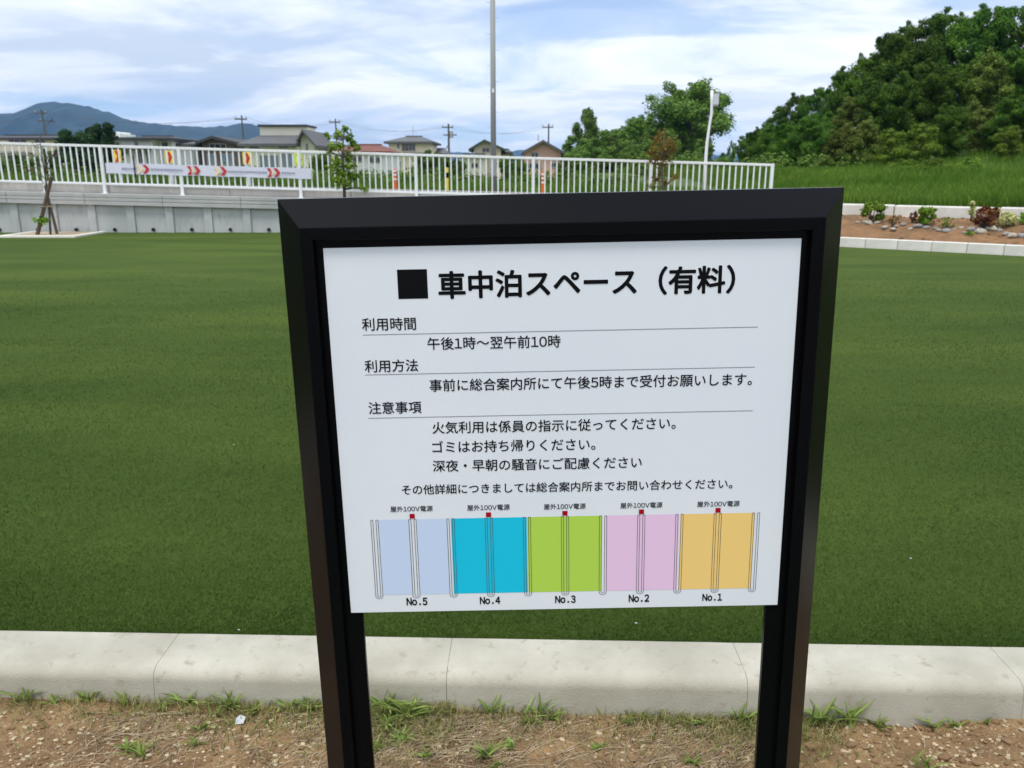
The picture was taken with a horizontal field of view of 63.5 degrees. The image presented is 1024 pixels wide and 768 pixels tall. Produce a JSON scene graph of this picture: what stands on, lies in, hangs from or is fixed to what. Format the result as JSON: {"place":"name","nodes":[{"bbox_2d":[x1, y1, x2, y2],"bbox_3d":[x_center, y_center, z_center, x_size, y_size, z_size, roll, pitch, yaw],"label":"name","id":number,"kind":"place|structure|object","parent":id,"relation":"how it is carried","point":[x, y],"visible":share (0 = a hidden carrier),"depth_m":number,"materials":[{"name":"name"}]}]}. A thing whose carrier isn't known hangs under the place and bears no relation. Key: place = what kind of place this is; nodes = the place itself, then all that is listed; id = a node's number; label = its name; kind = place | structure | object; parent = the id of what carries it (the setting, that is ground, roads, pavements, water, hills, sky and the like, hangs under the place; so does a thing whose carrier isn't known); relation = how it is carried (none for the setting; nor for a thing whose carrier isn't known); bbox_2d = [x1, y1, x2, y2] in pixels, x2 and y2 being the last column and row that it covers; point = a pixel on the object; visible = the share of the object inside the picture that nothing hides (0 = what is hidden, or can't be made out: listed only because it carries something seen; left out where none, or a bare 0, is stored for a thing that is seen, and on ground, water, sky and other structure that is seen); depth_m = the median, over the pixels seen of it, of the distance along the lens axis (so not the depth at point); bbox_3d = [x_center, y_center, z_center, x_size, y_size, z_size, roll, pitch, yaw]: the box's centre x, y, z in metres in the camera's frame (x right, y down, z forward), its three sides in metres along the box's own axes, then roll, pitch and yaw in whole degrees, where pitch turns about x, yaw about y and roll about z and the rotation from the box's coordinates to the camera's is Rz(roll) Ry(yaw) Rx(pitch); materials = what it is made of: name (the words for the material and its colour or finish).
{"place":"outdoors","nodes":[
{"label":"outdoors","id":0,"kind":"place"},
{"bbox_2d":[0,101,259,139],"bbox_3d":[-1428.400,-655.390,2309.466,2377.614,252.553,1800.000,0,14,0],"label":"mountain","id":1,"kind":"structure","parent":0,"point":[30,125],"depth_m":2122.75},
{"bbox_2d":[0,232,1023,646],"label":"artificial turf","id":2,"kind":"structure","parent":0,"point":[160,258],"depth_m":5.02,"materials":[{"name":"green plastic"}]},
{"bbox_2d":[0,231,105,237],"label":"tree pit","id":3,"kind":"object","parent":2,"relation":"on","point":[30,234],"visible":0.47,"depth_m":19.27,"materials":[{"name":"concrete"}]},
{"bbox_2d":[24,117,60,233],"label":"bare young tree","id":4,"kind":"object","parent":3,"relation":"in","point":[45,183],"visible":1,"depth_m":19.10,"materials":[{"name":"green plant"}]},
{"bbox_2d":[35,176,53,234],"bbox_3d":[-10.886,-4.103,19.265,0.624,1.429,0.184,-2,15,-7],"label":"tree stake","id":5,"kind":"object","parent":3,"relation":"in","point":[44,205],"visible":0.83,"depth_m":19.19,"materials":[{"name":"brown wood"}]},
{"bbox_2d":[322,125,368,197],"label":"sapling","id":6,"kind":"object","parent":2,"relation":"on","point":[341,181],"visible":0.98,"depth_m":19.57,"materials":[{"name":"green plant"}]},
{"bbox_2d":[0,697,1023,767],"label":"soil strip","id":7,"kind":"object","parent":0,"point":[53,729],"visible":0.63,"depth_m":2.40,"materials":[{"name":"brown soil"}]},
{"bbox_2d":[106,737,157,759],"bbox_3d":[-1.066,1.029,2.346,0.132,0.052,0.076,0,14,0],"label":"weed tuft","id":8,"kind":"object","parent":7,"relation":"on","point":[139,752],"visible":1,"depth_m":2.33,"materials":[{"name":"green plant"}]},
{"bbox_2d":[205,690,243,710],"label":"weed tuft","id":9,"kind":"object","parent":7,"relation":"on","point":[229,699],"visible":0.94,"depth_m":2.54,"materials":[{"name":"green plant"}]},
{"bbox_2d":[370,686,423,712],"bbox_3d":[-0.391,0.962,2.521,0.279,0.106,0.138,0,14,0],"label":"weed tuft","id":10,"kind":"object","parent":7,"relation":"on","point":[376,702],"visible":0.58,"depth_m":2.52,"materials":[{"name":"green plant"}]},
{"bbox_2d":[379,693,431,720],"bbox_3d":[-0.326,0.977,2.495,0.174,0.090,0.122,-8,16,-28],"label":"weed tuft","id":11,"kind":"object","parent":7,"relation":"on","point":[411,707],"visible":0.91,"depth_m":2.50,"materials":[{"name":"green plant"}]},
{"bbox_2d":[27,710,857,767],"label":"dry straw","id":12,"kind":"object","parent":7,"relation":"on","point":[467,746],"visible":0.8,"depth_m":2.40,"materials":[{"name":"beige plant"}]},
{"bbox_2d":[0,690,895,767],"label":"scruffy grass","id":13,"kind":"structure","parent":7,"relation":"on","point":[450,708],"depth_m":2.48,"materials":[{"name":"green plant"}]},
{"bbox_2d":[473,739,509,759],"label":"weed tuft","id":14,"kind":"object","parent":7,"relation":"on","point":[487,752],"visible":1,"depth_m":2.37,"materials":[{"name":"green plant"}]},
{"bbox_2d":[477,693,521,716],"bbox_3d":[-0.051,0.978,2.524,0.168,0.079,0.091,0,14,0],"label":"weed tuft","id":15,"kind":"object","parent":7,"relation":"on","point":[487,708],"visible":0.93,"depth_m":2.52,"materials":[{"name":"green plant"}]},
{"bbox_2d":[0,709,1023,767],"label":"soil crumbs","id":16,"kind":"object","parent":7,"relation":"on","point":[945,757],"visible":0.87,"depth_m":2.40,"materials":[{"name":"brown soil"}]},
{"bbox_2d":[0,710,1023,767],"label":"gravel","id":17,"kind":"structure","parent":7,"relation":"on","point":[1007,756],"depth_m":2.40,"materials":[{"name":"beige gravel"}]},
{"bbox_2d":[277,187,843,767],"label":"information sign","id":18,"kind":"object","parent":7,"relation":"on","point":[561,401],"visible":1,"depth_m":1.25,"materials":[{"name":"white metal"}]},
{"bbox_2d":[804,697,863,727],"bbox_3d":[0.919,0.986,2.499,0.263,0.109,0.096,1,15,5],"label":"weed tuft","id":19,"kind":"object","parent":7,"relation":"on","point":[827,711],"visible":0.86,"depth_m":2.50,"materials":[{"name":"green plant"}]},
{"bbox_2d":[817,698,878,727],"bbox_3d":[0.998,0.982,2.503,0.206,0.094,0.106,0,14,0],"label":"weed tuft","id":20,"kind":"object","parent":7,"relation":"on","point":[853,714],"visible":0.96,"depth_m":2.49,"materials":[{"name":"green plant"}]},
{"bbox_2d":[909,748,949,767],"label":"weed tuft","id":21,"kind":"object","parent":7,"relation":"on","point":[926,762],"visible":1,"depth_m":2.33,"materials":[{"name":"green plant"}]},
{"bbox_2d":[0,0,1023,155],"label":"sky","id":22,"kind":"structure","parent":0,"point":[381,65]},
{"bbox_2d":[0,105,1023,208],"bbox_3d":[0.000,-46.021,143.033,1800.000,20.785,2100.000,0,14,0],"label":"terrain","id":23,"kind":"structure","parent":0,"point":[683,182],"depth_m":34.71,"materials":[{"name":"green plant"}]},
{"bbox_2d":[0,154,34,177],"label":"garden bush","id":24,"kind":"object","parent":23,"relation":"on","point":[17,161],"visible":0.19,"depth_m":45.96,"materials":[{"name":"green plant"}]},
{"bbox_2d":[0,135,84,176],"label":"long house","id":25,"kind":"structure","parent":23,"relation":"on","point":[28,138],"depth_m":71.16,"materials":[{"name":"silver metal"}]},
{"bbox_2d":[26,149,75,174],"bbox_3d":[-27.964,-12.973,50.447,2.767,2.631,2.563,10,18,34],"label":"garden bush","id":26,"kind":"object","parent":23,"relation":"on","point":[69,166],"visible":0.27,"depth_m":50.02,"materials":[{"name":"green plant"}]},
{"bbox_2d":[53,129,105,176],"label":"pine tree","id":27,"kind":"object","parent":23,"relation":"on","point":[66,136],"visible":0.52,"depth_m":57.16,"materials":[{"name":"green plant"}]},
{"bbox_2d":[83,122,123,165],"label":"pine tree","id":28,"kind":"object","parent":23,"relation":"on","point":[96,132],"visible":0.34,"depth_m":59.28,"materials":[{"name":"green plant"}]},
{"bbox_2d":[0,191,297,232],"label":"retaining wall","id":29,"kind":"structure","parent":23,"relation":"on","point":[95,212],"depth_m":20.39,"materials":[{"name":"concrete"}]},
{"bbox_2d":[0,142,773,197],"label":"guard fence","id":30,"kind":"object","parent":29,"relation":"on","point":[182,185],"visible":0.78,"depth_m":20.30,"materials":[{"name":"white metal"}]},
{"bbox_2d":[105,155,310,178],"bbox_3d":[-7.433,-5.301,20.242,5.015,0.559,0.040,0,14,0],"label":"banner","id":31,"kind":"object","parent":30,"relation":"attached to","point":[216,171],"visible":1,"depth_m":20.27,"materials":[{"name":"beige"}]},
{"bbox_2d":[113,135,202,177],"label":"white house","id":32,"kind":"structure","parent":23,"relation":"on","point":[160,140],"depth_m":68.04,"materials":[{"name":"silver metal"}]},
{"bbox_2d":[195,136,245,165],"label":"brown house","id":33,"kind":"structure","parent":23,"relation":"on","point":[216,142],"depth_m":71.30,"materials":[{"name":"silver metal"}]},
{"bbox_2d":[0,182,531,197],"bbox_3d":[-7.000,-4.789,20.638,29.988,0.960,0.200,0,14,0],"label":"road kerb","id":34,"kind":"structure","parent":23,"relation":"on","point":[67,188],"depth_m":20.54,"materials":[{"name":"grey concrete"}]},
{"bbox_2d":[237,124,331,176],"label":"house","id":35,"kind":"structure","parent":23,"relation":"on","point":[304,137],"depth_m":63.98,"materials":[{"name":"silver metal"}]},
{"bbox_2d":[306,149,341,176],"bbox_3d":[-11.950,-13.815,53.334,2.180,2.558,2.354,-10,18,-35],"label":"garden bush","id":36,"kind":"object","parent":23,"relation":"on","point":[319,161],"visible":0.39,"depth_m":52.75,"materials":[{"name":"green plant"}]},
{"bbox_2d":[335,144,400,175],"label":"red roof house","id":37,"kind":"structure","parent":23,"relation":"on","point":[377,148],"depth_m":67.72,"materials":[{"name":"silver metal"}]},
{"bbox_2d":[383,136,440,174],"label":"cream house","id":38,"kind":"structure","parent":23,"relation":"on","point":[414,144],"depth_m":80.82,"materials":[{"name":"beige metal"}]},
{"bbox_2d":[407,149,443,174],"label":"garden bush","id":39,"kind":"object","parent":23,"relation":"on","point":[424,165],"visible":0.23,"depth_m":59.38,"materials":[{"name":"green plant"}]},
{"bbox_2d":[425,152,448,180],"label":"garden bush","id":40,"kind":"object","parent":23,"relation":"on","point":[436,164],"visible":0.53,"depth_m":57.75,"materials":[{"name":"green plant"}]},
{"bbox_2d":[0,147,874,187],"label":"hedgerow","id":41,"kind":"object","parent":23,"relation":"on","point":[816,161],"visible":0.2,"depth_m":37.67,"materials":[{"name":"green plant"}]},
{"bbox_2d":[448,157,467,176],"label":"garden bush","id":42,"kind":"object","parent":23,"relation":"on","point":[459,166],"visible":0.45,"depth_m":56.07,"materials":[{"name":"green plant"}]},
{"bbox_2d":[458,139,512,179],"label":"gabled house","id":43,"kind":"structure","parent":23,"relation":"on","point":[482,148],"depth_m":78.22,"materials":[{"name":"beige metal"}]},
{"bbox_2d":[486,0,498,190],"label":"utility pole","id":44,"kind":"object","parent":23,"relation":"on","point":[493,81],"visible":0.85,"depth_m":23.76,"materials":[{"name":"metal"}]},
{"bbox_2d":[496,154,524,180],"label":"garden bush","id":45,"kind":"object","parent":23,"relation":"on","point":[506,167],"visible":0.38,"depth_m":63.28,"materials":[{"name":"green plant"}]},
{"bbox_2d":[0,631,1023,727],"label":"kerb","id":46,"kind":"structure","parent":23,"relation":"on","point":[902,685],"depth_m":2.56,"materials":[{"name":"concrete"}]},
{"bbox_2d":[521,134,564,177],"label":"pink house","id":47,"kind":"structure","parent":23,"relation":"on","point":[543,148],"depth_m":77.10,"materials":[{"name":"silver"}]},
{"bbox_2d":[554,155,582,178],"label":"garden bush","id":48,"kind":"object","parent":23,"relation":"on","point":[571,166],"visible":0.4,"depth_m":59.67,"materials":[{"name":"green plant"}]},
{"bbox_2d":[560,135,599,167],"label":"willow tree","id":49,"kind":"object","parent":23,"relation":"on","point":[567,148],"visible":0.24,"depth_m":76.68,"materials":[{"name":"green plant"}]},
{"bbox_2d":[571,107,599,157],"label":"willow tree","id":50,"kind":"object","parent":23,"relation":"on","point":[588,120],"visible":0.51,"depth_m":79.54,"materials":[{"name":"green plant"}]},
{"bbox_2d":[568,147,612,177],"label":"willow tree","id":51,"kind":"object","parent":23,"relation":"on","point":[599,153],"visible":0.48,"depth_m":67.07,"materials":[{"name":"green plant"}]},
{"bbox_2d":[579,129,635,172],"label":"tree","id":52,"kind":"object","parent":23,"relation":"on","point":[612,149],"visible":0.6,"depth_m":72.51,"materials":[{"name":"green plant"}]},
{"bbox_2d":[616,144,649,172],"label":"willow tree","id":53,"kind":"object","parent":23,"relation":"on","point":[630,151],"visible":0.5,"depth_m":65.00,"materials":[{"name":"green plant"}]},
{"bbox_2d":[615,116,658,159],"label":"willow tree","id":54,"kind":"object","parent":23,"relation":"on","point":[634,127],"visible":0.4,"depth_m":73.47,"materials":[{"name":"green plant"}]},
{"bbox_2d":[636,111,673,159],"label":"willow tree","id":55,"kind":"object","parent":23,"relation":"on","point":[649,121],"visible":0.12,"depth_m":78.05,"materials":[{"name":"green plant"}]},
{"bbox_2d":[653,128,681,160],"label":"willow tree","id":56,"kind":"object","parent":23,"relation":"on","point":[669,131],"visible":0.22,"depth_m":69.12,"materials":[{"name":"green plant"}]},
{"bbox_2d":[640,78,736,155],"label":"tree","id":57,"kind":"object","parent":23,"relation":"on","point":[688,113],"visible":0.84,"depth_m":72.81,"materials":[{"name":"green plant"}]},
{"bbox_2d":[694,139,714,161],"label":"willow tree","id":58,"kind":"object","parent":23,"relation":"on","point":[698,144],"visible":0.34,"depth_m":66.90,"materials":[{"name":"green plant"}]},
{"bbox_2d":[702,88,719,189],"bbox_3d":[4.971,-5.962,20.748,0.279,2.742,0.136,0,14,0],"label":"lamp post","id":59,"kind":"object","parent":23,"relation":"on","point":[714,99],"visible":0.94,"depth_m":20.57,"materials":[{"name":"white metal"}]},
{"bbox_2d":[735,135,747,162],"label":"broadleaf tree","id":60,"kind":"object","parent":23,"relation":"on","point":[740,153],"visible":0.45,"depth_m":67.17,"materials":[{"name":"green plant"}]},
{"bbox_2d":[742,129,762,161],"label":"broadleaf tree","id":61,"kind":"object","parent":23,"relation":"on","point":[752,136],"visible":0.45,"depth_m":51.65,"materials":[{"name":"green plant"}]},
{"bbox_2d":[751,122,775,158],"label":"broadleaf tree","id":62,"kind":"object","parent":23,"relation":"on","point":[765,138],"visible":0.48,"depth_m":47.71,"materials":[{"name":"green plant"}]},
{"bbox_2d":[762,110,788,129],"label":"broadleaf tree","id":63,"kind":"object","parent":23,"relation":"on","point":[777,118],"visible":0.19,"depth_m":58.92,"materials":[{"name":"green plant"}]},
{"bbox_2d":[767,121,807,162],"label":"broadleaf tree","id":64,"kind":"object","parent":23,"relation":"on","point":[779,133],"visible":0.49,"depth_m":39.07,"materials":[{"name":"green plant"}]},
{"bbox_2d":[775,92,810,131],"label":"broadleaf tree","id":65,"kind":"object","parent":23,"relation":"on","point":[784,111],"visible":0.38,"depth_m":56.95,"materials":[{"name":"green plant"}]},
{"bbox_2d":[779,116,832,168],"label":"broadleaf tree","id":66,"kind":"object","parent":23,"relation":"on","point":[811,127],"visible":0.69,"depth_m":38.08,"materials":[{"name":"green plant"}]},
{"bbox_2d":[795,85,838,132],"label":"broadleaf tree","id":67,"kind":"object","parent":23,"relation":"on","point":[816,100],"visible":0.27,"depth_m":54.96,"materials":[{"name":"green plant"}]},
{"bbox_2d":[805,109,840,144],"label":"broadleaf tree","id":68,"kind":"object","parent":23,"relation":"on","point":[825,121],"visible":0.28,"depth_m":44.48,"materials":[{"name":"green plant"}]},
{"bbox_2d":[818,124,855,167],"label":"broadleaf tree","id":69,"kind":"object","parent":23,"relation":"on","point":[836,142],"visible":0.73,"depth_m":37.15,"materials":[{"name":"green plant"}]},
{"bbox_2d":[821,65,858,123],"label":"broadleaf tree","id":70,"kind":"object","parent":23,"relation":"on","point":[840,73],"visible":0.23,"depth_m":52.49,"materials":[{"name":"green plant"}]},
{"bbox_2d":[828,92,869,151],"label":"broadleaf tree","id":71,"kind":"object","parent":23,"relation":"on","point":[846,113],"visible":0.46,"depth_m":43.62,"materials":[{"name":"green plant"}]},
{"bbox_2d":[823,51,896,124],"bbox_3d":[22.323,-18.004,52.017,3.798,5.440,4.566,-14,20,-43],"label":"broadleaf tree","id":72,"kind":"object","parent":23,"relation":"on","point":[859,68],"visible":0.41,"depth_m":51.34,"materials":[{"name":"green plant"}]},
{"bbox_2d":[845,116,881,167],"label":"broadleaf tree","id":73,"kind":"object","parent":23,"relation":"on","point":[867,132],"visible":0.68,"depth_m":37.07,"materials":[{"name":"green plant"}]},
{"bbox_2d":[852,80,899,147],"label":"broadleaf tree","id":74,"kind":"object","parent":23,"relation":"on","point":[883,97],"visible":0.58,"depth_m":42.58,"materials":[{"name":"green plant"}]},
{"bbox_2d":[872,128,910,165],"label":"broadleaf tree","id":75,"kind":"object","parent":23,"relation":"on","point":[897,151],"visible":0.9,"depth_m":35.35,"materials":[{"name":"green plant"}]},
{"bbox_2d":[855,26,928,121],"bbox_3d":[23.070,-18.505,50.924,3.827,6.323,3.462,-1,15,-3],"label":"broadleaf tree","id":76,"kind":"object","parent":23,"relation":"on","point":[886,42],"visible":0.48,"depth_m":50.06,"materials":[{"name":"green plant"}]},
{"bbox_2d":[876,69,929,143],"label":"broadleaf tree","id":77,"kind":"object","parent":23,"relation":"on","point":[904,82],"visible":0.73,"depth_m":42.01,"materials":[{"name":"green plant"}]},
{"bbox_2d":[865,17,960,107],"bbox_3d":[24.718,-18.980,50.689,4.442,6.362,5.339,-11,18,-36],"label":"broadleaf tree","id":78,"kind":"object","parent":23,"relation":"on","point":[912,32],"visible":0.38,"depth_m":49.49,"materials":[{"name":"green plant"}]},
{"bbox_2d":[905,122,943,162],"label":"broadleaf tree","id":79,"kind":"object","parent":23,"relation":"on","point":[932,146],"visible":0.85,"depth_m":35.30,"materials":[{"name":"green plant"}]},
{"bbox_2d":[909,57,953,133],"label":"broadleaf tree","id":80,"kind":"object","parent":23,"relation":"on","point":[936,75],"visible":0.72,"depth_m":41.19,"materials":[{"name":"green plant"}]},
{"bbox_2d":[840,237,1023,255],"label":"kerb","id":81,"kind":"structure","parent":23,"relation":"on","point":[965,247],"depth_m":15.70,"materials":[{"name":"grey concrete"}]},
{"bbox_2d":[840,214,1023,244],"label":"planting bed","id":82,"kind":"object","parent":23,"relation":"on","point":[850,227],"visible":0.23,"depth_m":16.67,"materials":[{"name":"soil"}]},
{"bbox_2d":[644,127,678,190],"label":"sapling","id":83,"kind":"object","parent":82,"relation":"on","point":[665,148],"visible":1,"depth_m":19.49,"materials":[{"name":"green plant"}]},
{"bbox_2d":[859,201,887,221],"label":"shrub","id":84,"kind":"object","parent":82,"relation":"on","point":[870,207],"visible":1,"depth_m":17.46,"materials":[{"name":"green plant"}]},
{"bbox_2d":[916,205,937,224],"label":"shrub","id":85,"kind":"object","parent":82,"relation":"on","point":[925,213],"visible":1,"depth_m":16.77,"materials":[{"name":"green plant"}]},
{"bbox_2d":[969,205,998,228],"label":"bedding plant","id":86,"kind":"object","parent":82,"relation":"on","point":[988,220],"visible":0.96,"depth_m":16.13,"materials":[{"name":"brown plant"}]},
{"bbox_2d":[994,210,1021,227],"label":"bedding plant","id":87,"kind":"object","parent":82,"relation":"on","point":[1003,218],"visible":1,"depth_m":16.12,"materials":[{"name":"yellow plant"}]},
{"bbox_2d":[842,203,1023,218],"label":"kerb","id":88,"kind":"structure","parent":23,"relation":"on","point":[941,212],"depth_m":17.63,"materials":[{"name":"grey concrete"}]},
{"bbox_2d":[918,158,953,170],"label":"shrub","id":89,"kind":"object","parent":23,"relation":"on","point":[935,161],"visible":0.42,"depth_m":29.80,"materials":[{"name":"green plant"}]},
{"bbox_2d":[912,6,974,98],"bbox_3d":[26.013,-19.531,50.693,3.907,6.455,3.534,6,16,23],"label":"broadleaf tree","id":90,"kind":"object","parent":23,"relation":"on","point":[940,22],"visible":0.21,"depth_m":49.48,"materials":[{"name":"green plant"}]},
{"bbox_2d":[934,103,970,159],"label":"broadleaf tree","id":91,"kind":"object","parent":23,"relation":"on","point":[950,135],"visible":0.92,"depth_m":36.11,"materials":[{"name":"green plant"}]},
{"bbox_2d":[926,10,1003,97],"bbox_3d":[27.305,-19.313,49.617,4.830,5.755,4.018,12,19,39],"label":"broadleaf tree","id":92,"kind":"object","parent":23,"relation":"on","point":[963,45],"visible":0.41,"depth_m":48.59,"materials":[{"name":"green plant"}]},
{"bbox_2d":[932,60,998,128],"bbox_3d":[22.681,-14.385,41.696,3.295,3.708,2.741,4,15,14],"label":"broadleaf tree","id":93,"kind":"object","parent":23,"relation":"on","point":[960,79],"visible":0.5,"depth_m":40.96,"materials":[{"name":"green plant"}]},
{"bbox_2d":[954,157,984,171],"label":"shrub","id":94,"kind":"object","parent":23,"relation":"on","point":[966,162],"visible":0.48,"depth_m":29.76,"materials":[{"name":"green plant"}]},
{"bbox_2d":[961,105,993,155],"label":"broadleaf tree","id":95,"kind":"object","parent":23,"relation":"on","point":[975,139],"visible":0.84,"depth_m":36.20,"materials":[{"name":"green plant"}]},
{"bbox_2d":[959,46,1014,125],"bbox_3d":[23.336,-14.416,40.861,2.334,4.057,2.834,4,15,15],"label":"broadleaf tree","id":96,"kind":"object","parent":23,"relation":"on","point":[978,83],"visible":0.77,"depth_m":40.13,"materials":[{"name":"green plant"}]},
{"bbox_2d":[955,2,1020,85],"bbox_3d":[28.160,-19.436,48.766,3.520,5.816,3.184,-9,17,-31],"label":"broadleaf tree","id":97,"kind":"object","parent":23,"relation":"on","point":[1002,15],"visible":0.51,"depth_m":47.95,"materials":[{"name":"green plant"}]},
{"bbox_2d":[979,94,1023,152],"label":"broadleaf tree","id":98,"kind":"object","parent":23,"relation":"on","point":[1004,119],"visible":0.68,"depth_m":35.06,"materials":[{"name":"green plant"}]},
{"bbox_2d":[985,5,1023,67],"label":"broadleaf tree","id":99,"kind":"object","parent":23,"relation":"on","point":[1019,35],"visible":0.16,"depth_m":47.78,"materials":[{"name":"green plant"}]},
{"bbox_2d":[991,125,1023,161],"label":"broadleaf tree","id":100,"kind":"object","parent":23,"relation":"on","point":[1015,146],"visible":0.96,"depth_m":33.47,"materials":[{"name":"green plant"}]},
{"bbox_2d":[996,44,1023,104],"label":"broadleaf tree","id":101,"kind":"object","parent":23,"relation":"on","point":[1016,71],"visible":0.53,"depth_m":40.10,"materials":[{"name":"green plant"}]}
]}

